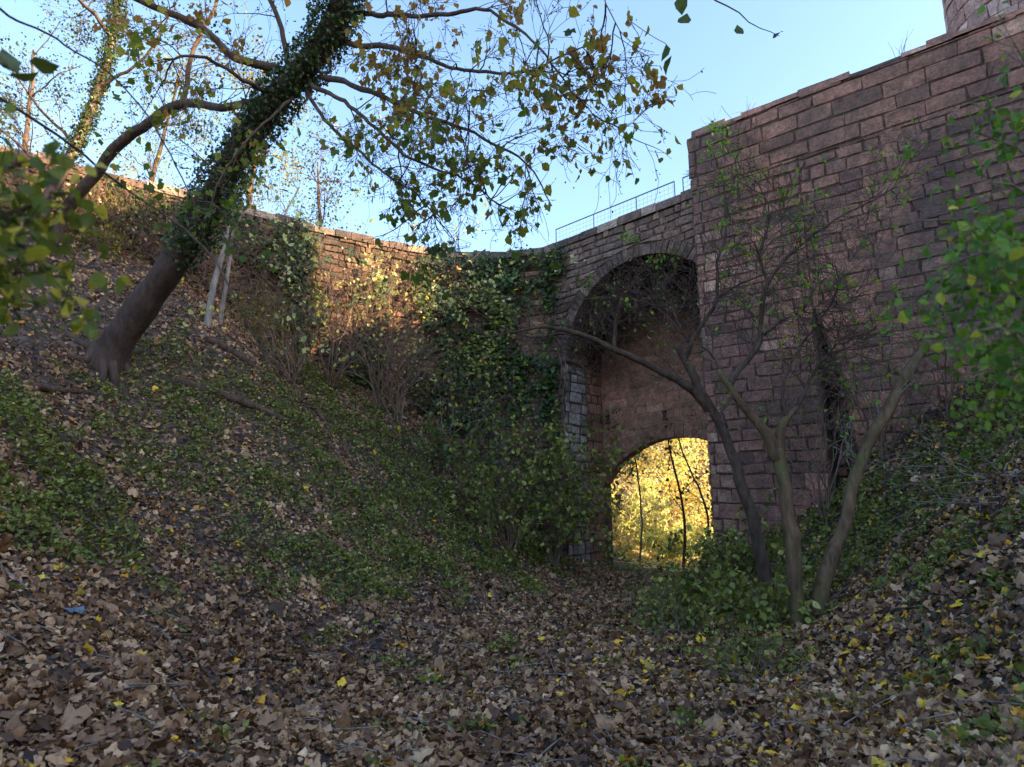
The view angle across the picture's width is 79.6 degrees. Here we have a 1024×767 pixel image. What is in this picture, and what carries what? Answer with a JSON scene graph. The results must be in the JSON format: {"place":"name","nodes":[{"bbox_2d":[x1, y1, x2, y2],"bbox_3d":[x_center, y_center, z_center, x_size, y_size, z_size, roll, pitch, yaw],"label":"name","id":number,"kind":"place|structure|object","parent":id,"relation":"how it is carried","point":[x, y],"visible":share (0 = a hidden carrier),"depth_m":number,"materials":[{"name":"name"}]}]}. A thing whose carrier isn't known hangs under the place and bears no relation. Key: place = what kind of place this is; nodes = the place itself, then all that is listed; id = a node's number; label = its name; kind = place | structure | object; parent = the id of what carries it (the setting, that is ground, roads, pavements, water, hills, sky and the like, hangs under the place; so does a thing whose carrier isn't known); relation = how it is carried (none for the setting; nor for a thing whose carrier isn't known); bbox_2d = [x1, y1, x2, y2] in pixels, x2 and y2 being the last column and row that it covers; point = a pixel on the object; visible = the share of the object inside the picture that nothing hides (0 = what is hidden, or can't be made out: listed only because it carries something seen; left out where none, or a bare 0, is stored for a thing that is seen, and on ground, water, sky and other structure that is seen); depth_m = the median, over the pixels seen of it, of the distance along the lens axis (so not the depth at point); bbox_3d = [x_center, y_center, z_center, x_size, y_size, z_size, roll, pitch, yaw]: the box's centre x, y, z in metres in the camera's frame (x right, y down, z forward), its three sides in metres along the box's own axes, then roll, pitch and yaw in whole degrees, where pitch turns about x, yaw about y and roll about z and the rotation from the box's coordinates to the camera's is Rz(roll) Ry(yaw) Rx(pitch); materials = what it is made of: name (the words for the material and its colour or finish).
{"place":"outdoors","nodes":[
{"label":"outdoors","id":0,"kind":"place"},
{"bbox_2d":[0,0,945,251],"label":"sky","id":1,"kind":"structure","parent":0,"point":[820,40],"materials":[{"name":"blue"}]},
{"bbox_2d":[0,237,1023,766],"bbox_3d":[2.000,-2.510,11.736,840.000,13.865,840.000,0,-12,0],"label":"ground","id":2,"kind":"structure","parent":0,"point":[26,339],"depth_m":9.19,"materials":[{"name":"plant"}]},
{"bbox_2d":[28,381,86,394],"bbox_3d":[-6.814,0.095,9.204,0.152,0.163,0.909,-2,-12,10],"label":"fallen log","id":3,"kind":"object","parent":2,"relation":"on","point":[44,387],"visible":0.84,"depth_m":9.13,"materials":[{"name":"brown wood"}]},
{"bbox_2d":[0,0,169,157],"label":"background tree","id":4,"kind":"object","parent":2,"relation":"on","point":[27,128],"visible":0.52,"depth_m":20.33,"materials":[{"name":"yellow plant"}]},
{"bbox_2d":[56,195,149,258],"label":"shrub","id":5,"kind":"object","parent":2,"relation":"on","point":[108,234],"visible":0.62,"depth_m":13.16,"materials":[{"name":"green plant"}]},
{"bbox_2d":[0,8,281,378],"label":"tree branch","id":6,"kind":"object","parent":2,"relation":"on","point":[13,233],"visible":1,"depth_m":1.58,"materials":[{"name":"green plant"}]},
{"bbox_2d":[0,0,314,255],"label":"slanting tree","id":7,"kind":"object","parent":2,"relation":"on","point":[97,91],"visible":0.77,"depth_m":12.43,"materials":[{"name":"green plant"}]},
{"bbox_2d":[93,17,238,185],"bbox_3d":[-13.002,-7.604,23.156,4.768,13.070,6.752,0,-12,0],"label":"background tree","id":8,"kind":"object","parent":2,"relation":"on","point":[157,157],"visible":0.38,"depth_m":22.55,"materials":[{"name":"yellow plant"}]},
{"bbox_2d":[166,156,276,323],"bbox_3d":[-6.402,-3.256,13.279,1.500,4.339,2.071,-10,-15,41],"label":"pale tree","id":9,"kind":"object","parent":2,"relation":"on","point":[222,306],"visible":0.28,"depth_m":13.68,"materials":[{"name":"grey plant"}]},
{"bbox_2d":[204,335,258,368],"bbox_3d":[-5.873,-0.614,12.873,1.110,0.656,0.186,8,-14,-33],"label":"fallen log","id":10,"kind":"object","parent":2,"relation":"on","point":[230,350],"visible":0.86,"depth_m":12.81,"materials":[{"name":"brown wood"}]},
{"bbox_2d":[204,182,266,327],"bbox_3d":[-6.319,-2.817,13.336,1.394,3.741,1.983,9,-14,-37],"label":"pale tree","id":11,"kind":"object","parent":2,"relation":"on","point":[211,297],"visible":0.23,"depth_m":13.22,"materials":[{"name":"grey plant"}]},
{"bbox_2d":[177,376,294,425],"bbox_3d":[-5.278,0.361,11.847,2.205,0.824,0.232,7,-14,-32],"label":"fallen log","id":12,"kind":"object","parent":2,"relation":"on","point":[238,400],"visible":0.9,"depth_m":11.72,"materials":[{"name":"brown wood"}]},
{"bbox_2d":[207,277,305,345],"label":"shrub","id":13,"kind":"object","parent":2,"relation":"on","point":[263,314],"visible":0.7,"depth_m":14.54,"materials":[{"name":"brown plant"}]},
{"bbox_2d":[164,234,363,386],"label":"bare shrub","id":14,"kind":"object","parent":2,"relation":"on","point":[294,369],"visible":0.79,"depth_m":13.95,"materials":[{"name":"brown plant"}]},
{"bbox_2d":[196,1,347,226],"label":"background tree","id":15,"kind":"object","parent":2,"relation":"on","point":[249,189],"visible":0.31,"depth_m":21.57,"materials":[{"name":"brown plant"}]},
{"bbox_2d":[0,145,551,537],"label":"moat wall","id":16,"kind":"structure","parent":2,"relation":"on","point":[353,239],"depth_m":17.44,"materials":[{"name":"brown stone"}]},
{"bbox_2d":[42,176,183,255],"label":"wall ivy","id":17,"kind":"object","parent":16,"relation":"attached to","point":[132,208],"depth_m":14.28,"materials":[{"name":"green plant"}]},
{"bbox_2d":[1,150,255,286],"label":"dead creeper","id":18,"kind":"object","parent":16,"relation":"attached to","point":[145,242],"visible":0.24,"depth_m":14.06,"materials":[{"name":"brown plant"}]},
{"bbox_2d":[218,216,323,339],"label":"wall ivy","id":19,"kind":"object","parent":16,"relation":"attached to","point":[294,237],"depth_m":16.05,"materials":[{"name":"green plant"}]},
{"bbox_2d":[177,196,390,346],"bbox_3d":[-5.991,-2.865,15.377,5.461,4.280,4.385,0,-12,0],"label":"dead creeper","id":20,"kind":"object","parent":16,"relation":"attached to","point":[257,251],"visible":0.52,"depth_m":15.59,"materials":[{"name":"brown plant"}]},
{"bbox_2d":[291,287,331,359],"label":"wall ivy","id":21,"kind":"object","parent":16,"relation":"attached to","point":[305,325],"depth_m":16.25,"materials":[{"name":"green plant"}]},
{"bbox_2d":[341,282,391,395],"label":"wall ivy","id":22,"kind":"object","parent":16,"relation":"attached to","point":[357,379],"depth_m":16.91,"materials":[{"name":"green plant"}]},
{"bbox_2d":[277,230,477,399],"bbox_3d":[-3.432,-1.659,16.824,5.402,5.336,4.577,2,-12,-9],"label":"dead creeper","id":23,"kind":"object","parent":16,"relation":"attached to","point":[372,313],"visible":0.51,"depth_m":16.96,"materials":[{"name":"brown plant"}]},
{"bbox_2d":[425,278,520,385],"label":"wall ivy","id":24,"kind":"object","parent":16,"relation":"attached to","point":[498,361],"depth_m":17.88,"materials":[{"name":"green plant"}]},
{"bbox_2d":[405,244,553,443],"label":"wall ivy","id":25,"kind":"object","parent":16,"relation":"attached to","point":[520,362],"depth_m":17.79,"materials":[{"name":"green plant"}]},
{"bbox_2d":[392,344,587,500],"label":"ivy","id":26,"kind":"object","parent":16,"relation":"attached to","point":[465,382],"visible":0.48,"depth_m":17.36,"materials":[{"name":"green plant"}]},
{"bbox_2d":[255,150,309,214],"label":"pale tree","id":27,"kind":"object","parent":2,"relation":"on","point":[287,208],"visible":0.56,"depth_m":21.66,"materials":[{"name":"brown plant"}]},
{"bbox_2d":[254,105,375,231],"bbox_3d":[-7.694,-5.695,23.539,4.660,10.600,5.562,11,-16,-43],"label":"background tree","id":28,"kind":"object","parent":2,"relation":"on","point":[317,192],"visible":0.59,"depth_m":23.64,"materials":[{"name":"brown plant"}]},
{"bbox_2d":[308,430,348,456],"bbox_3d":[-3.825,1.266,12.768,0.864,0.560,0.182,7,-13,-30],"label":"fallen log","id":29,"kind":"object","parent":2,"relation":"on","point":[332,446],"visible":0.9,"depth_m":12.77,"materials":[{"name":"brown wood"}]},
{"bbox_2d":[216,97,512,408],"bbox_3d":[-3.539,-3.141,17.433,7.132,8.257,7.348,0,-12,0],"label":"yellow shrub","id":30,"kind":"object","parent":2,"relation":"on","point":[375,398],"visible":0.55,"depth_m":15.91,"materials":[{"name":"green plant"}]},
{"bbox_2d":[179,140,585,439],"bbox_3d":[-3.851,-2.084,15.512,7.749,6.781,9.697,5,-13,-25],"label":"yellow shrub","id":31,"kind":"object","parent":2,"relation":"on","point":[349,307],"visible":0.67,"depth_m":15.30,"materials":[{"name":"green plant"}]},
{"bbox_2d":[287,198,497,424],"bbox_3d":[-3.053,-1.240,16.436,5.149,5.054,7.169,-6,-13,28],"label":"bare shrub","id":32,"kind":"object","parent":2,"relation":"on","point":[398,403],"visible":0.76,"depth_m":15.73,"materials":[{"name":"brown plant"}]},
{"bbox_2d":[15,0,782,405],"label":"ivy clad tree","id":33,"kind":"object","parent":2,"relation":"on","point":[111,350],"visible":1,"depth_m":7.96,"materials":[{"name":"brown plant"}]},
{"bbox_2d":[380,331,508,446],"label":"bare shrub","id":34,"kind":"object","parent":2,"relation":"on","point":[443,364],"visible":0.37,"depth_m":16.45,"materials":[{"name":"brown plant"}]},
{"bbox_2d":[391,359,549,504],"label":"leafy shrub","id":35,"kind":"object","parent":2,"relation":"on","point":[447,452],"visible":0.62,"depth_m":14.79,"materials":[{"name":"green plant"}]},
{"bbox_2d":[0,224,1023,766],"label":"fallen leaves","id":36,"kind":"object","parent":2,"relation":"on","point":[290,728],"visible":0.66,"depth_m":5.73,"materials":[{"name":"brown plant"}]},
{"bbox_2d":[63,606,84,614],"bbox_3d":[-3.712,1.925,5.198,0.164,0.080,0.162,5,-13,-24],"label":"crumpled scrap","id":37,"kind":"object","parent":36,"relation":"on","point":[76,610],"visible":1,"depth_m":5.19,"materials":[{"name":"blue plastic"}]},
{"bbox_2d":[0,242,1023,766],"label":"ground cover","id":38,"kind":"object","parent":2,"relation":"on","point":[70,488],"visible":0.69,"depth_m":9.10,"materials":[{"name":"green plant"}]},
{"bbox_2d":[0,255,1023,766],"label":"strewn twigs","id":39,"kind":"object","parent":2,"relation":"on","point":[508,671],"visible":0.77,"depth_m":5.38,"materials":[{"name":"brown wood"}]},
{"bbox_2d":[417,370,607,561],"bbox_3d":[-0.455,2.306,14.219,4.104,4.500,6.215,-5,-13,24],"label":"leafy shrub","id":40,"kind":"object","parent":2,"relation":"on","point":[529,516],"visible":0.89,"depth_m":13.86,"materials":[{"name":"green plant"}]},
{"bbox_2d":[489,395,672,567],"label":"leafy shrub","id":41,"kind":"object","parent":2,"relation":"on","point":[565,500],"visible":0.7,"depth_m":15.04,"materials":[{"name":"green plant"}]},
{"bbox_2d":[542,188,707,564],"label":"stone bridge","id":42,"kind":"structure","parent":2,"relation":"on","point":[640,404],"depth_m":17.21,"materials":[{"name":"brown stone"}]},
{"bbox_2d":[540,245,569,484],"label":"wall ivy","id":43,"kind":"object","parent":42,"relation":"attached to","point":[548,397],"depth_m":17.41,"materials":[{"name":"green plant"}]},
{"bbox_2d":[540,228,699,409],"bbox_3d":[3.684,-1.860,16.408,7.332,5.241,3.576,-9,-14,36],"label":"vine tangle","id":44,"kind":"object","parent":42,"relation":"hanging from","point":[666,269],"visible":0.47,"depth_m":16.55,"materials":[{"name":"brown plant"}]},
{"bbox_2d":[555,175,689,241],"bbox_3d":[3.332,-4.776,17.122,5.531,0.827,0.034,-11,-16,43],"label":"metal railing","id":45,"kind":"object","parent":42,"relation":"on","point":[623,207],"visible":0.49,"depth_m":17.28,"materials":[{"name":"grey metal"}]},
{"bbox_2d":[581,228,679,300],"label":"wall creeper","id":46,"kind":"object","parent":42,"relation":"attached to","point":[648,260],"depth_m":15.69,"materials":[{"name":"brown plant"}]},
{"bbox_2d":[434,104,830,595],"bbox_3d":[2.005,-0.420,9.862,6.524,7.977,2.519,0,-12,0],"label":"dark tree","id":47,"kind":"object","parent":2,"relation":"on","point":[699,393],"visible":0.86,"depth_m":9.86,"materials":[{"name":"brown plant"}]},
{"bbox_2d":[634,458,642,566],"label":"sapling","id":48,"kind":"object","parent":2,"relation":"on","point":[641,517],"visible":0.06,"depth_m":19.29,"materials":[{"name":"brown plant"}]},
{"bbox_2d":[611,448,666,542],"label":"autumn tree","id":49,"kind":"object","parent":2,"relation":"on","point":[635,480],"visible":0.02,"depth_m":26.78,"materials":[{"name":"yellow plant"}]},
{"bbox_2d":[612,469,678,559],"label":"autumn shrub","id":50,"kind":"object","parent":2,"relation":"on","point":[631,546],"visible":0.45,"depth_m":21.47,"materials":[{"name":"yellow plant"}]},
{"bbox_2d":[627,565,687,612],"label":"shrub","id":51,"kind":"object","parent":2,"relation":"on","point":[653,589],"visible":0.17,"depth_m":11.00,"materials":[{"name":"green plant"}]},
{"bbox_2d":[612,475,705,551],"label":"autumn shrub","id":52,"kind":"object","parent":2,"relation":"on","point":[637,510],"visible":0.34,"depth_m":24.68,"materials":[{"name":"yellow plant"}]},
{"bbox_2d":[615,492,706,560],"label":"autumn shrub","id":53,"kind":"object","parent":2,"relation":"on","point":[660,533],"visible":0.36,"depth_m":22.84,"materials":[{"name":"yellow plant"}]},
{"bbox_2d":[613,439,709,571],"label":"golden litter","id":54,"kind":"object","parent":2,"relation":"on","point":[653,561],"visible":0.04,"depth_m":24.82,"materials":[{"name":"plant"}]},
{"bbox_2d":[621,438,708,521],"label":"autumn tree","id":55,"kind":"object","parent":2,"relation":"on","point":[678,459],"visible":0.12,"depth_m":29.52,"materials":[{"name":"yellow plant"}]},
{"bbox_2d":[620,438,712,534],"bbox_3d":[8.423,1.512,27.761,7.653,11.947,5.944,-9,-14,37],"label":"autumn tree","id":56,"kind":"object","parent":2,"relation":"on","point":[674,484],"visible":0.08,"depth_m":26.55,"materials":[{"name":"yellow plant"}]},
{"bbox_2d":[640,444,699,461],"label":"autumn tree","id":57,"kind":"object","parent":2,"relation":"on","point":[666,451],"depth_m":37.65,"materials":[{"name":"yellow plant"}]},
{"bbox_2d":[621,574,720,639],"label":"green shrub","id":58,"kind":"object","parent":2,"relation":"on","point":[660,615],"visible":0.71,"depth_m":8.21,"materials":[{"name":"green plant"}]},
{"bbox_2d":[636,493,713,564],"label":"autumn shrub","id":59,"kind":"object","parent":2,"relation":"on","point":[680,538],"visible":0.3,"depth_m":22.33,"materials":[{"name":"yellow plant"}]},
{"bbox_2d":[649,440,709,566],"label":"sapling","id":60,"kind":"object","parent":2,"relation":"on","point":[683,514],"visible":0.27,"depth_m":20.06,"materials":[{"name":"brown plant"}]},
{"bbox_2d":[649,466,711,535],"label":"autumn shrub","id":61,"kind":"object","parent":2,"relation":"on","point":[693,509],"visible":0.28,"depth_m":27.04,"materials":[{"name":"yellow plant"}]},
{"bbox_2d":[658,438,711,558],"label":"sapling","id":62,"kind":"object","parent":2,"relation":"on","point":[700,492],"visible":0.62,"depth_m":21.33,"materials":[{"name":"brown plant"}]},
{"bbox_2d":[656,529,767,616],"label":"green shrub","id":63,"kind":"object","parent":2,"relation":"on","point":[691,584],"visible":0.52,"depth_m":9.51,"materials":[{"name":"green plant"}]},
{"bbox_2d":[647,490,786,588],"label":"green shrub","id":64,"kind":"object","parent":2,"relation":"on","point":[747,554],"visible":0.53,"depth_m":10.21,"materials":[{"name":"green plant"}]},
{"bbox_2d":[690,613,799,690],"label":"green shrub","id":65,"kind":"object","parent":2,"relation":"on","point":[726,675],"visible":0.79,"depth_m":6.29,"materials":[{"name":"green plant"}]},
{"bbox_2d":[697,536,821,634],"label":"green shrub","id":66,"kind":"object","parent":2,"relation":"on","point":[764,603],"visible":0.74,"depth_m":7.48,"materials":[{"name":"green plant"}]},
{"bbox_2d":[625,106,964,629],"bbox_3d":[3.621,-0.346,7.738,4.144,7.096,2.637,-5,-12,22],"label":"forked tree","id":67,"kind":"object","parent":2,"relation":"on","point":[775,445],"visible":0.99,"depth_m":7.74,"materials":[{"name":"brown plant"}]},
{"bbox_2d":[625,115,1019,554],"bbox_3d":[5.676,-0.399,10.932,6.866,6.843,4.936,0,-12,0],"label":"twiggy shrub","id":68,"kind":"object","parent":2,"relation":"on","point":[821,466],"visible":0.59,"depth_m":10.45,"materials":[{"name":"brown plant"}]},
{"bbox_2d":[666,182,1023,465],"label":"twiggy shrub","id":69,"kind":"object","parent":2,"relation":"on","point":[883,450],"visible":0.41,"depth_m":10.05,"materials":[{"name":"brown plant"}]},
{"bbox_2d":[686,7,1023,558],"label":"castle wall","id":70,"kind":"structure","parent":2,"relation":"on","point":[941,76],"depth_m":11.70,"materials":[{"name":"brown brick"}]},
{"bbox_2d":[687,119,921,247],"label":"wall creeper","id":71,"kind":"object","parent":70,"relation":"attached to","point":[764,170],"depth_m":12.67,"materials":[{"name":"green plant"}]},
{"bbox_2d":[889,30,912,56],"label":"bare twigs","id":72,"kind":"object","parent":70,"relation":"on","point":[901,46],"visible":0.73,"depth_m":11.73,"materials":[{"name":"brown wood"}]},
{"bbox_2d":[808,323,945,617],"bbox_3d":[4.521,1.203,7.849,1.946,3.961,1.129,-3,-12,15],"label":"leaning tree","id":73,"kind":"object","parent":2,"relation":"on","point":[825,574],"visible":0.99,"depth_m":7.68,"materials":[{"name":"brown plant"}]},
{"bbox_2d":[786,204,1018,421],"bbox_3d":[6.991,-1.272,9.657,4.307,3.897,3.427,0,-12,0],"label":"twiggy shrub","id":74,"kind":"object","parent":2,"relation":"on","point":[916,334],"visible":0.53,"depth_m":9.54,"materials":[{"name":"brown plant"}]},
{"bbox_2d":[836,399,1023,522],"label":"brush pile","id":75,"kind":"object","parent":2,"relation":"on","point":[1001,475],"visible":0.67,"depth_m":7.36,"materials":[{"name":"brown wood"}]},
{"bbox_2d":[878,0,1023,457],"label":"green shrub","id":76,"kind":"object","parent":2,"relation":"on","point":[988,260],"visible":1,"depth_m":1.93,"materials":[{"name":"green plant"}]},
{"bbox_2d":[942,0,1023,32],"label":"round tower","id":77,"kind":"structure","parent":2,"relation":"on","point":[959,15],"depth_m":14.95,"materials":[{"name":"stone"}]}
]}

